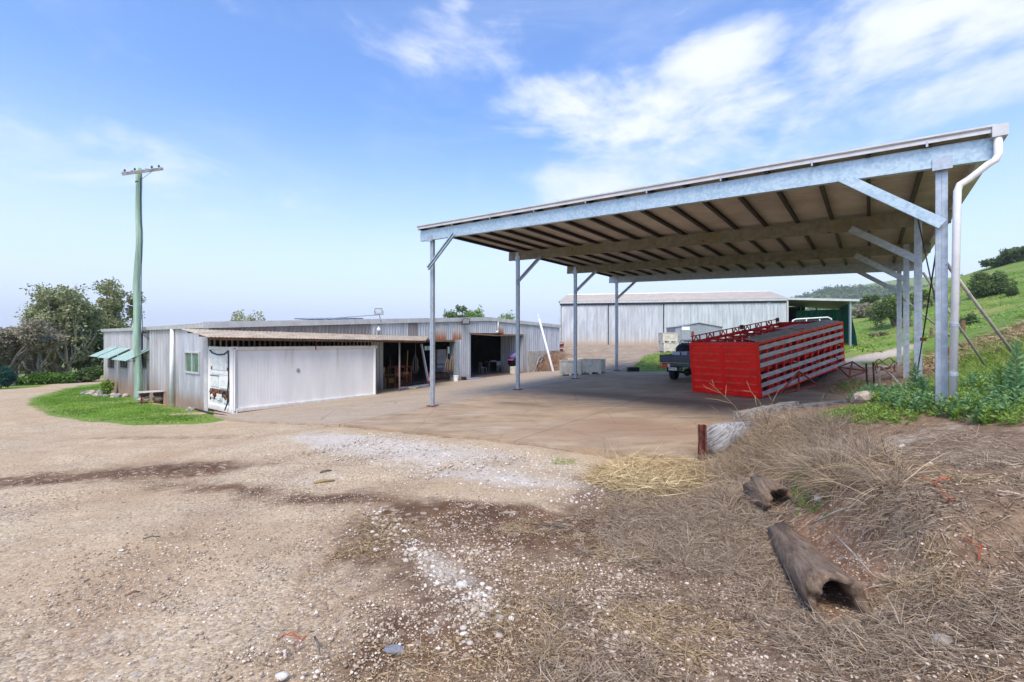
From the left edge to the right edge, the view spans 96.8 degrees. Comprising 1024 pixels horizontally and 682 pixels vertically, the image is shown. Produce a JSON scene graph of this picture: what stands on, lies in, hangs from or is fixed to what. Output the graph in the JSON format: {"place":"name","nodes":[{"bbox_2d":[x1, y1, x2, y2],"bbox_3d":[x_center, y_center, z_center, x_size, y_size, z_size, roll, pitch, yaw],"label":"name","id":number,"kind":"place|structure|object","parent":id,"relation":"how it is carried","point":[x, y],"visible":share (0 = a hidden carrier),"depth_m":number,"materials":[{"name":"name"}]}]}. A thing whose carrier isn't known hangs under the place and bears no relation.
{"place":"outdoors","nodes":[
{"label":"outdoors","id":0,"kind":"place"},
{"bbox_2d":[34,384,208,424],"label":"lawn","id":1,"kind":"structure","parent":0,"point":[74,406],"depth_m":19.04,"materials":[{"name":"green plant"}]},
{"bbox_2d":[302,432,631,508],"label":"gravel","id":2,"kind":"structure","parent":0,"point":[481,466],"depth_m":8.17,"materials":[{"name":"white gravel"}]},
{"bbox_2d":[0,259,1023,681],"bbox_3d":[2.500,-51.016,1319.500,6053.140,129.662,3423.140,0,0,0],"label":"ground","id":3,"kind":"structure","parent":0,"point":[42,439],"depth_m":4.34,"materials":[{"name":"soil"}]},
{"bbox_2d":[0,366,18,388],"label":"shrub","id":4,"kind":"object","parent":3,"relation":"on","point":[7,377],"visible":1,"depth_m":30.01,"materials":[{"name":"green plant"}]},
{"bbox_2d":[0,316,71,385],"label":"gum tree","id":5,"kind":"object","parent":3,"relation":"on","point":[26,335],"visible":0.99,"depth_m":32.90,"materials":[{"name":"green plant"}]},
{"bbox_2d":[6,321,68,376],"bbox_3d":[-41.729,0.961,39.843,4.768,5.615,3.879,0,0,0],"label":"gum tree","id":6,"kind":"object","parent":3,"relation":"on","point":[37,362],"visible":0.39,"depth_m":39.97,"materials":[{"name":"green plant"}]},
{"bbox_2d":[16,371,83,384],"bbox_3d":[-34.709,2.809,34.509,3.640,1.155,3.417,0,0,0],"label":"shrub","id":7,"kind":"object","parent":3,"relation":"on","point":[45,377],"visible":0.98,"depth_m":33.73,"materials":[{"name":"green plant"}]},
{"bbox_2d":[42,360,72,372],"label":"dark tree","id":8,"kind":"object","parent":3,"relation":"on","point":[50,368],"visible":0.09,"depth_m":44.65,"materials":[{"name":"green plant"}]},
{"bbox_2d":[13,281,113,372],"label":"gum tree","id":9,"kind":"object","parent":3,"relation":"on","point":[69,310],"visible":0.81,"depth_m":41.00,"materials":[{"name":"green plant"}]},
{"bbox_2d":[61,326,103,369],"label":"dark tree","id":10,"kind":"object","parent":3,"relation":"on","point":[75,366],"visible":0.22,"depth_m":44.05,"materials":[{"name":"green plant"}]},
{"bbox_2d":[74,365,103,381],"bbox_3d":[-33.395,2.613,36.043,1.926,1.486,2.270,0,0,-41],"label":"shrub","id":11,"kind":"object","parent":3,"relation":"on","point":[91,374],"visible":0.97,"depth_m":35.56,"materials":[{"name":"green plant"}]},
{"bbox_2d":[99,379,114,393],"bbox_3d":[-23.185,2.675,26.070,0.633,1.045,0.724,0,0,39],"label":"shrub","id":12,"kind":"object","parent":3,"relation":"on","point":[107,385],"visible":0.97,"depth_m":25.96,"materials":[{"name":"green plant"}]},
{"bbox_2d":[81,277,146,347],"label":"gum tree","id":13,"kind":"object","parent":3,"relation":"on","point":[112,303],"visible":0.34,"depth_m":46.46,"materials":[{"name":"green plant"}]},
{"bbox_2d":[121,165,163,400],"bbox_3d":[-18.319,-2.850,22.425,0.869,11.896,1.656,0,0,35],"label":"power pole","id":14,"kind":"object","parent":3,"relation":"on","point":[137,322],"visible":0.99,"depth_m":22.19,"materials":[{"name":"wood"}]},
{"bbox_2d":[136,390,165,403],"bbox_3d":[-16.575,2.681,21.171,0.840,0.712,1.378,0,0,44],"label":"bench","id":15,"kind":"object","parent":3,"relation":"on","point":[157,398],"visible":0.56,"depth_m":20.97,"materials":[{"name":"metal"}]},
{"bbox_2d":[230,309,265,320],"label":"distant tree","id":16,"kind":"object","parent":3,"relation":"on","point":[241,315],"visible":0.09,"depth_m":62.44,"materials":[{"name":"green plant"}]},
{"bbox_2d":[275,671,288,680],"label":"stone","id":17,"kind":"object","parent":3,"relation":"on","point":[282,675],"visible":1,"depth_m":2.27,"materials":[{"name":"white stone"}]},
{"bbox_2d":[90,317,560,410],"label":"workshop","id":18,"kind":"structure","parent":3,"relation":"on","point":[174,358],"depth_m":25.48,"materials":[{"name":"grey metal"}]},
{"bbox_2d":[107,357,113,368],"bbox_3d":[-24.162,1.304,27.444,1.670,0.746,0.075,0,0,38],"label":"window","id":19,"kind":"structure","parent":18,"relation":"in","point":[110,363],"depth_m":27.59,"materials":[{"name":"grey glass"}]},
{"bbox_2d":[184,351,199,373],"bbox_3d":[-13.207,0.884,18.788,1.760,0.909,0.075,0,0,38],"label":"window","id":20,"kind":"structure","parent":18,"relation":"in","point":[191,358],"depth_m":18.76,"materials":[{"name":"white glass"}]},
{"bbox_2d":[339,308,383,318],"bbox_3d":[-7.612,-1.389,24.044,1.189,0.740,2.828,0,0,32],"label":"floodlight","id":21,"kind":"object","parent":18,"relation":"attached to","point":[377,311],"visible":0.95,"depth_m":24.35,"materials":[{"name":"metal"}]},
{"bbox_2d":[387,366,411,387],"bbox_3d":[-6.236,1.976,25.276,0.660,1.150,1.160,0,0,38],"label":"rusty rack","id":22,"kind":"object","parent":18,"relation":"on","point":[395,376],"visible":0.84,"depth_m":25.02,"materials":[{"name":"metal"}]},
{"bbox_2d":[412,343,418,373],"bbox_3d":[-5.620,0.948,26.462,0.089,1.958,0.461,0,0,38],"label":"hanging rope","id":23,"kind":"object","parent":18,"relation":"hanging from","point":[417,366],"visible":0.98,"depth_m":26.45,"materials":[{"name":"grey fabric"}]},
{"bbox_2d":[424,371,449,377],"bbox_3d":[-4.929,2.300,31.379,1.200,0.340,2.000,0,0,38],"label":"pallet","id":24,"kind":"object","parent":18,"relation":"on","point":[441,374],"visible":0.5,"depth_m":30.76,"materials":[{"name":"brown wood"}]},
{"bbox_2d":[435,364,446,371],"bbox_3d":[-5.033,1.869,31.570,0.600,0.480,1.000,0,0,38],"label":"carton","id":25,"kind":"object","parent":24,"relation":"on","point":[439,366],"visible":0.29,"depth_m":31.24,"materials":[{"name":"cardboard"}]},
{"bbox_2d":[435,356,446,363],"bbox_3d":[-5.033,1.319,31.570,0.600,0.480,0.960,0,0,38],"label":"carton","id":26,"kind":"object","parent":25,"relation":"on","point":[440,359],"visible":0.64,"depth_m":31.32,"materials":[{"name":"cardboard"}]},
{"bbox_2d":[435,349,445,356],"bbox_3d":[-5.064,0.819,31.531,0.600,0.480,0.840,0,0,38],"label":"carton","id":27,"kind":"object","parent":26,"relation":"on","point":[440,352],"visible":0.71,"depth_m":31.24,"materials":[{"name":"grey cardboard"}]},
{"bbox_2d":[449,342,453,374],"bbox_3d":[-3.748,1.055,28.515,0.139,2.110,0.510,0,0,38],"label":"hanging rope","id":28,"kind":"object","parent":18,"relation":"hanging from","point":[452,367],"visible":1,"depth_m":28.49,"materials":[{"name":"beige fabric"}]},
{"bbox_2d":[384,644,403,655],"bbox_3d":[-0.644,1.683,2.476,0.109,0.046,0.071,0,0,0],"label":"stone","id":29,"kind":"object","parent":3,"relation":"on","point":[389,648],"visible":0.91,"depth_m":2.46,"materials":[{"name":"grey stone"}]},
{"bbox_2d":[341,503,518,659],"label":"gravel","id":30,"kind":"structure","parent":3,"relation":"on","point":[474,606],"depth_m":3.26,"materials":[{"name":"white gravel"}]},
{"bbox_2d":[261,507,606,681],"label":"gravel","id":31,"kind":"structure","parent":3,"relation":"on","point":[444,592],"depth_m":3.16,"materials":[{"name":"grey gravel"}]},
{"bbox_2d":[268,501,612,681],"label":"dead grass tufts","id":32,"kind":"object","parent":3,"relation":"on","point":[492,623],"visible":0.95,"depth_m":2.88,"materials":[{"name":"beige plant"}]},
{"bbox_2d":[443,304,468,317],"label":"distant tree","id":33,"kind":"object","parent":3,"relation":"on","point":[451,314],"visible":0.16,"depth_m":70.10,"materials":[{"name":"green plant"}]},
{"bbox_2d":[465,305,483,316],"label":"distant tree","id":34,"kind":"object","parent":3,"relation":"on","point":[477,313],"visible":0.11,"depth_m":65.29,"materials":[{"name":"green plant"}]},
{"bbox_2d":[359,535,725,622],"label":"gravel","id":35,"kind":"structure","parent":3,"relation":"on","point":[555,578],"depth_m":3.56,"materials":[{"name":"grey gravel"}]},
{"bbox_2d":[538,315,553,371],"bbox_3d":[2.424,0.189,32.627,0.169,4.420,2.606,0,0,-24],"label":"leaning pipe","id":36,"kind":"object","parent":3,"relation":"on","point":[547,350],"visible":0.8,"depth_m":32.50,"materials":[{"name":"white plastic"}]},
{"bbox_2d":[564,433,740,498],"bbox_3d":[2.233,2.149,7.443,3.620,1.501,3.296,0,0,-32],"label":"straw heap","id":37,"kind":"object","parent":3,"relation":"on","point":[658,464],"visible":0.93,"depth_m":7.17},
{"bbox_2d":[634,351,686,369],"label":"weedy grass","id":38,"kind":"structure","parent":3,"relation":"on","point":[655,363],"depth_m":28.61,"materials":[{"name":"green plant"}]},
{"bbox_2d":[658,343,678,351],"bbox_3d":[12.709,0.529,37.000,1.220,0.795,1.220,0,0,-4],"label":"plastic bin","id":39,"kind":"object","parent":3,"relation":"on","point":[665,347],"visible":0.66,"depth_m":36.43,"materials":[{"name":"white plastic"}]},
{"bbox_2d":[658,333,677,342],"bbox_3d":[12.666,-0.271,37.000,1.220,0.795,1.220,0,0,0],"label":"plastic bin","id":40,"kind":"object","parent":39,"relation":"on","point":[666,337],"visible":1,"depth_m":36.42,"materials":[{"name":"white plastic"}]},
{"bbox_2d":[667,322,722,343],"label":"garden shed","id":41,"kind":"structure","parent":3,"relation":"on","point":[686,331],"depth_m":37.89,"materials":[{"name":"white paint"}]},
{"bbox_2d":[681,331,689,342],"bbox_3d":[14.478,-0.019,37.909,0.700,1.656,0.020,0,0,3],"label":"door","id":42,"kind":"structure","parent":41,"relation":"in","point":[685,335],"depth_m":37.90,"materials":[{"name":"white metal"}]},
{"bbox_2d":[698,424,706,460],"bbox_3d":[3.520,1.944,8.420,0.122,0.789,0.110,0,0,0],"label":"steel channel post","id":43,"kind":"object","parent":3,"relation":"on","point":[702,432],"visible":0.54,"depth_m":8.39,"materials":[{"name":"metal"}]},
{"bbox_2d":[589,471,821,589],"bbox_3d":[2.079,1.962,5.365,2.435,0.641,3.887,0,0,0],"label":"dead grass mat","id":44,"kind":"object","parent":3,"relation":"on","point":[710,542],"visible":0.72,"depth_m":4.76,"materials":[{"name":"beige plant"}]},
{"bbox_2d":[558,291,859,346],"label":"shed","id":45,"kind":"structure","parent":3,"relation":"on","point":[644,319],"depth_m":49.68,"materials":[{"name":"metal"}]},
{"bbox_2d":[707,421,755,454],"bbox_3d":[4.247,1.862,8.822,1.376,0.647,0.496,0,0,-40],"label":"cut log","id":46,"kind":"object","parent":3,"relation":"on","point":[725,431],"visible":0.6,"depth_m":8.40,"materials":[{"name":"grey wood"}]},
{"bbox_2d":[688,462,821,534],"bbox_3d":[3.025,1.765,5.840,1.670,0.895,3.182,0,0,24],"label":"dead grass mound","id":47,"kind":"object","parent":3,"relation":"on","point":[775,498],"visible":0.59,"depth_m":5.20,"materials":[{"name":"beige plant"}]},
{"bbox_2d":[499,465,1023,681],"bbox_3d":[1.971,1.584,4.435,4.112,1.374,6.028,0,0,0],"label":"dead grass tufts","id":48,"kind":"object","parent":3,"relation":"on","point":[933,647],"visible":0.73,"depth_m":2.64,"materials":[{"name":"beige plant"}]},
{"bbox_2d":[733,400,798,421],"bbox_3d":[5.909,1.634,10.551,1.863,0.410,0.218,0,0,-22],"label":"timber sleeper","id":49,"kind":"object","parent":3,"relation":"on","point":[766,408],"visible":0.47,"depth_m":10.45,"materials":[{"name":"grey wood"}]},
{"bbox_2d":[743,475,798,514],"bbox_3d":[2.976,1.780,5.228,0.370,0.423,0.797,0,0,6],"label":"hollow log","id":50,"kind":"object","parent":3,"relation":"on","point":[759,488],"visible":0.75,"depth_m":5.14,"materials":[{"name":"wood"}]},
{"bbox_2d":[787,462,830,520],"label":"leafy weeds","id":51,"kind":"object","parent":3,"relation":"on","point":[807,505],"visible":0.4,"depth_m":4.75,"materials":[{"name":"green plant"}]},
{"bbox_2d":[788,400,846,409],"bbox_3d":[8.509,1.488,11.075,4.413,0.470,0.219,0,0,-8],"label":"timber sleeper","id":52,"kind":"object","parent":3,"relation":"on","point":[827,403],"visible":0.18,"depth_m":10.82,"materials":[{"name":"grey wood"}]},
{"bbox_2d":[768,521,871,619],"bbox_3d":[2.367,1.779,3.690,0.342,0.556,1.805,0,0,20],"label":"hollow log","id":53,"kind":"object","parent":3,"relation":"on","point":[810,568],"visible":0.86,"depth_m":3.22,"materials":[{"name":"brown wood"}]},
{"bbox_2d":[669,395,993,539],"bbox_3d":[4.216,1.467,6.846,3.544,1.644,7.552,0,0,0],"label":"dead grass mound","id":54,"kind":"object","parent":3,"relation":"on","point":[844,441],"visible":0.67,"depth_m":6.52,"materials":[{"name":"beige plant"}]},
{"bbox_2d":[810,502,863,524],"bbox_3d":[2.856,1.525,4.011,0.018,0.376,0.480,0,0,-19],"label":"stick","id":55,"kind":"object","parent":3,"relation":"on","point":[824,517],"visible":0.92,"depth_m":4.04,"materials":[{"name":"grey wood"}]},
{"bbox_2d":[838,361,867,377],"bbox_3d":[12.169,1.018,16.408,1.191,0.553,0.625,0,0,-26],"label":"trestle frame","id":56,"kind":"object","parent":3,"relation":"on","point":[851,368],"visible":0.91,"depth_m":16.45,"materials":[{"name":"metal"}]},
{"bbox_2d":[831,531,874,576],"bbox_3d":[2.582,1.609,3.473,0.014,0.065,0.904,0,0,20],"label":"stick","id":57,"kind":"object","parent":3,"relation":"on","point":[852,552],"visible":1,"depth_m":3.44,"materials":[{"name":"grey wood"}]},
{"bbox_2d":[852,302,869,317],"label":"hill bush","id":58,"kind":"object","parent":3,"relation":"on","point":[858,310],"visible":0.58,"depth_m":80.28,"materials":[{"name":"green plant"}]},
{"bbox_2d":[850,390,874,403],"bbox_3d":[6.872,1.115,8.836,0.562,0.315,0.418,0,0,0],"label":"stone","id":59,"kind":"object","parent":3,"relation":"on","point":[860,397],"visible":0.52,"depth_m":8.70,"materials":[{"name":"beige stone"}]},
{"bbox_2d":[803,401,927,424],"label":"leafy weeds","id":60,"kind":"object","parent":3,"relation":"on","point":[879,409],"visible":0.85,"depth_m":7.35,"materials":[{"name":"green plant"}]},
{"bbox_2d":[859,294,880,303],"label":"hill bush","id":61,"kind":"object","parent":3,"relation":"on","point":[870,299],"visible":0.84,"depth_m":101.51,"materials":[{"name":"green plant"}]},
{"bbox_2d":[863,302,887,320],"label":"hill bush","id":62,"kind":"object","parent":3,"relation":"on","point":[868,312],"visible":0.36,"depth_m":73.15,"materials":[{"name":"green plant"}]},
{"bbox_2d":[791,274,962,309],"bbox_3d":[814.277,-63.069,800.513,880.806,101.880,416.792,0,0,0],"label":"distant woods","id":63,"kind":"object","parent":3,"relation":"on","point":[858,293],"visible":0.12,"depth_m":772.06,"materials":[{"name":"green plant"}]},
{"bbox_2d":[867,330,887,336],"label":"scrub clump","id":64,"kind":"object","parent":3,"relation":"on","point":[878,333],"visible":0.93,"depth_m":55.81,"materials":[{"name":"green plant"}]},
{"bbox_2d":[874,357,897,373],"bbox_3d":[12.475,0.822,15.200,0.763,0.562,0.467,0,0,0],"label":"wire coil","id":65,"kind":"object","parent":3,"relation":"on","point":[886,368],"visible":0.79,"depth_m":15.13,"materials":[{"name":"metal"}]},
{"bbox_2d":[811,468,963,572],"bbox_3d":[3.029,1.372,3.700,0.817,0.581,1.764,0,0,19],"label":"dead grass mound","id":66,"kind":"object","parent":3,"relation":"on","point":[907,520],"visible":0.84,"depth_m":3.41,"materials":[{"name":"beige plant"}]},
{"bbox_2d":[871,289,912,327],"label":"hill tree","id":67,"kind":"object","parent":3,"relation":"on","point":[888,305],"visible":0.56,"depth_m":60.42,"materials":[{"name":"green plant"}]},
{"bbox_2d":[903,361,921,393],"bbox_3d":[7.611,0.723,8.594,0.337,0.682,0.300,0,0,0],"label":"tall weed","id":68,"kind":"object","parent":3,"relation":"on","point":[913,368],"visible":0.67,"depth_m":8.60,"materials":[{"name":"green plant"}]},
{"bbox_2d":[803,418,1023,474],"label":"straw litter","id":69,"kind":"object","parent":3,"relation":"on","point":[988,462],"visible":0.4,"depth_m":4.41,"materials":[{"name":"brown plant"}]},
{"bbox_2d":[913,374,927,390],"bbox_3d":[7.377,0.809,8.214,0.318,0.452,0.269,0,0,36],"label":"tall weed","id":70,"kind":"object","parent":3,"relation":"on","point":[920,380],"visible":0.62,"depth_m":8.19,"materials":[{"name":"green plant"}]},
{"bbox_2d":[909,289,933,306],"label":"hill bush","id":71,"kind":"object","parent":3,"relation":"on","point":[925,293],"visible":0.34,"depth_m":74.72,"materials":[{"name":"green plant"}]},
{"bbox_2d":[844,269,1023,352],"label":"pasture grass","id":72,"kind":"structure","parent":3,"relation":"on","point":[852,347],"depth_m":55.03,"materials":[{"name":"green plant"}]},
{"bbox_2d":[845,364,1023,425],"bbox_3d":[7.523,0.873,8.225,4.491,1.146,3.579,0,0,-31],"label":"leafy weeds","id":73,"kind":"object","parent":3,"relation":"on","point":[966,401],"visible":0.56,"depth_m":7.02,"materials":[{"name":"green plant"}]},
{"bbox_2d":[916,476,953,501],"bbox_3d":[3.212,1.078,3.366,0.192,0.068,0.699,0,0,27],"label":"baling twine","id":74,"kind":"object","parent":3,"relation":"on","point":[944,478],"visible":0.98,"depth_m":3.48,"materials":[{"name":"orange plastic"}]},
{"bbox_2d":[932,634,952,645],"bbox_3d":[2.195,1.530,2.315,0.098,0.056,0.078,0,0,0],"label":"stone","id":75,"kind":"object","parent":3,"relation":"on","point":[936,636],"visible":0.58,"depth_m":2.30,"materials":[{"name":"beige stone"}]},
{"bbox_2d":[922,272,987,370],"bbox_3d":[11.277,-0.329,11.450,2.852,2.681,0.051,0,0,-19],"label":"raking prop","id":76,"kind":"object","parent":3,"relation":"on","point":[961,329],"visible":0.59,"depth_m":11.51,"materials":[{"name":"grey metal"}]},
{"bbox_2d":[898,312,1023,369],"bbox_3d":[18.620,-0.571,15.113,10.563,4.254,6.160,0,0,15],"label":"bank grass","id":77,"kind":"structure","parent":3,"relation":"on","point":[1014,331],"depth_m":15.60,"materials":[{"name":"green plant"}]},
{"bbox_2d":[959,311,980,325],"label":"scrub clump","id":78,"kind":"object","parent":3,"relation":"on","point":[970,318],"visible":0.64,"depth_m":47.22,"materials":[{"name":"green plant"}]},
{"bbox_2d":[969,375,988,395],"bbox_3d":[7.614,0.752,7.407,0.259,0.402,0.234,0,0,37],"label":"tall weed","id":79,"kind":"object","parent":3,"relation":"on","point":[979,385],"visible":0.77,"depth_m":7.39,"materials":[{"name":"green plant"}]},
{"bbox_2d":[945,263,1022,365],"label":"raking prop","id":80,"kind":"object","parent":3,"relation":"on","point":[983,313],"visible":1,"depth_m":7.83,"materials":[{"name":"grey metal"}]},
{"bbox_2d":[966,269,1017,296],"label":"hill bush","id":81,"kind":"object","parent":3,"relation":"on","point":[983,283],"visible":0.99,"depth_m":65.94,"materials":[{"name":"green plant"}]},
{"bbox_2d":[978,257,1013,267],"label":"ridge tree","id":82,"kind":"object","parent":3,"relation":"on","point":[987,262],"visible":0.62,"depth_m":107.91,"materials":[{"name":"green plant"}]},
{"bbox_2d":[990,363,1007,398],"bbox_3d":[7.403,0.638,6.899,0.226,0.637,0.229,0,0,34],"label":"tall weed","id":83,"kind":"object","parent":3,"relation":"on","point":[998,378],"visible":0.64,"depth_m":6.90,"materials":[{"name":"green plant"}]},
{"bbox_2d":[994,248,1022,264],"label":"ridge tree","id":84,"kind":"object","parent":3,"relation":"on","point":[1002,258],"visible":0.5,"depth_m":104.06,"materials":[{"name":"green plant"}]},
{"bbox_2d":[998,339,1023,396],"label":"tall weed","id":85,"kind":"object","parent":3,"relation":"on","point":[1019,370],"visible":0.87,"depth_m":6.59,"materials":[{"name":"green plant"}]},
{"bbox_2d":[998,246,1023,258],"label":"ridge tree","id":86,"kind":"object","parent":3,"relation":"on","point":[1015,253],"visible":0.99,"depth_m":100.33,"materials":[{"name":"green plant"}]},
{"bbox_2d":[1004,285,1018,295],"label":"hill bush","id":87,"kind":"object","parent":3,"relation":"on","point":[1011,290],"visible":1,"depth_m":62.43,"materials":[{"name":"green plant"}]},
{"bbox_2d":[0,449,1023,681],"bbox_3d":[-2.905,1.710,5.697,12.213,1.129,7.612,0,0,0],"label":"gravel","id":88,"kind":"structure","parent":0,"point":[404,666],"depth_m":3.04,"materials":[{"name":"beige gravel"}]},
{"bbox_2d":[0,0,1023,331],"label":"sky","id":89,"kind":"structure","parent":0,"point":[302,148],"materials":[{"name":"blue"}]},
{"bbox_2d":[213,370,847,461],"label":"concrete slab","id":90,"kind":"structure","parent":0,"point":[649,411],"depth_m":14.02,"materials":[{"name":"beige concrete"}]},
{"bbox_2d":[208,342,376,413],"bbox_3d":[-8.950,1.321,19.099,2.280,2.525,6.160,0,0,38],"label":"refrigerated container","id":91,"kind":"object","parent":90,"relation":"on","point":[241,379],"visible":0.94,"depth_m":17.63,"materials":[{"name":"metal"}]},
{"bbox_2d":[181,329,428,390],"bbox_3d":[-7.524,0.980,21.022,3.024,2.907,12.334,0,0,38],"label":"lean to","id":92,"kind":"object","parent":90,"relation":"on","point":[260,335],"visible":1,"depth_m":18.81,"materials":[{"name":"beige metal"}]},
{"bbox_2d":[420,344,427,379],"bbox_3d":[-4.951,1.331,25.897,0.075,2.342,1.002,0,0,-39],"label":"white plank","id":93,"kind":"object","parent":90,"relation":"on","point":[424,361],"visible":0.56,"depth_m":25.91,"materials":[{"name":"paint"}]},
{"bbox_2d":[559,360,581,375],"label":"concrete block","id":94,"kind":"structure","parent":90,"relation":"on","point":[566,366],"depth_m":24.75,"materials":[{"name":"grey concrete"}]},
{"bbox_2d":[579,358,604,373],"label":"concrete block","id":95,"kind":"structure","parent":90,"relation":"on","point":[590,366],"depth_m":24.46,"materials":[{"name":"grey concrete"}]},
{"bbox_2d":[660,340,712,378],"bbox_3d":[8.927,0.867,21.945,2.050,1.868,5.202,0,0,38],"label":"tray ute","id":96,"kind":"object","parent":90,"relation":"on","point":[675,365],"visible":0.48,"depth_m":20.30,"materials":[{"name":"blue paint"}]},
{"bbox_2d":[675,343,689,351],"bbox_3d":[8.362,0.471,21.330,1.261,0.771,1.322,0,0,0],"label":"tarpaulin bundle","id":97,"kind":"object","parent":96,"relation":"on","point":[681,347],"visible":0.21,"depth_m":21.09,"materials":[{"name":"black fabric"}]},
{"bbox_2d":[417,122,1008,406],"bbox_3d":[6.603,-0.833,16.639,13.462,6.001,14.533,0,0,38],"label":"steel canopy","id":98,"kind":"object","parent":90,"relation":"on","point":[892,209],"visible":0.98,"depth_m":12.05,"materials":[{"name":"grey metal"}]},
{"bbox_2d":[689,318,844,397],"bbox_3d":[10.264,0.414,17.927,7.225,2.952,2.594,0,0,-35],"label":"stock crate","id":99,"kind":"object","parent":90,"relation":"on","point":[770,361],"visible":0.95,"depth_m":16.50,"materials":[{"name":"red paint"}]},
{"bbox_2d":[781,324,839,343],"bbox_3d":[13.030,-0.296,19.911,0.131,0.817,2.320,0,0,-35],"label":"rear door","id":100,"kind":"structure","parent":99,"relation":"in","point":[832,332],"depth_m":19.59,"materials":[{"name":"red paint"}]},
{"bbox_2d":[794,345,840,361],"bbox_3d":[13.115,0.545,19.971,0.119,0.725,2.320,0,0,-35],"label":"rear door","id":101,"kind":"structure","parent":99,"relation":"in","point":[838,346],"depth_m":19.61,"materials":[{"name":"red paint"}]},
{"bbox_2d":[779,371,818,393],"bbox_3d":[9.033,1.240,14.090,2.309,0.700,0.303,0,0,-32],"label":"trestle frame","id":102,"kind":"object","parent":90,"relation":"on","point":[798,373],"visible":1,"depth_m":13.80,"materials":[{"name":"brown metal"}]},
{"bbox_2d":[829,376,888,392],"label":"weedy grass","id":103,"kind":"structure","parent":0,"point":[847,381],"depth_m":15.92,"materials":[{"name":"green plant"}]},
{"bbox_2d":[895,339,1023,395],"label":"tall grass","id":104,"kind":"structure","parent":0,"point":[975,364],"depth_m":13.21,"materials":[{"name":"green plant"}]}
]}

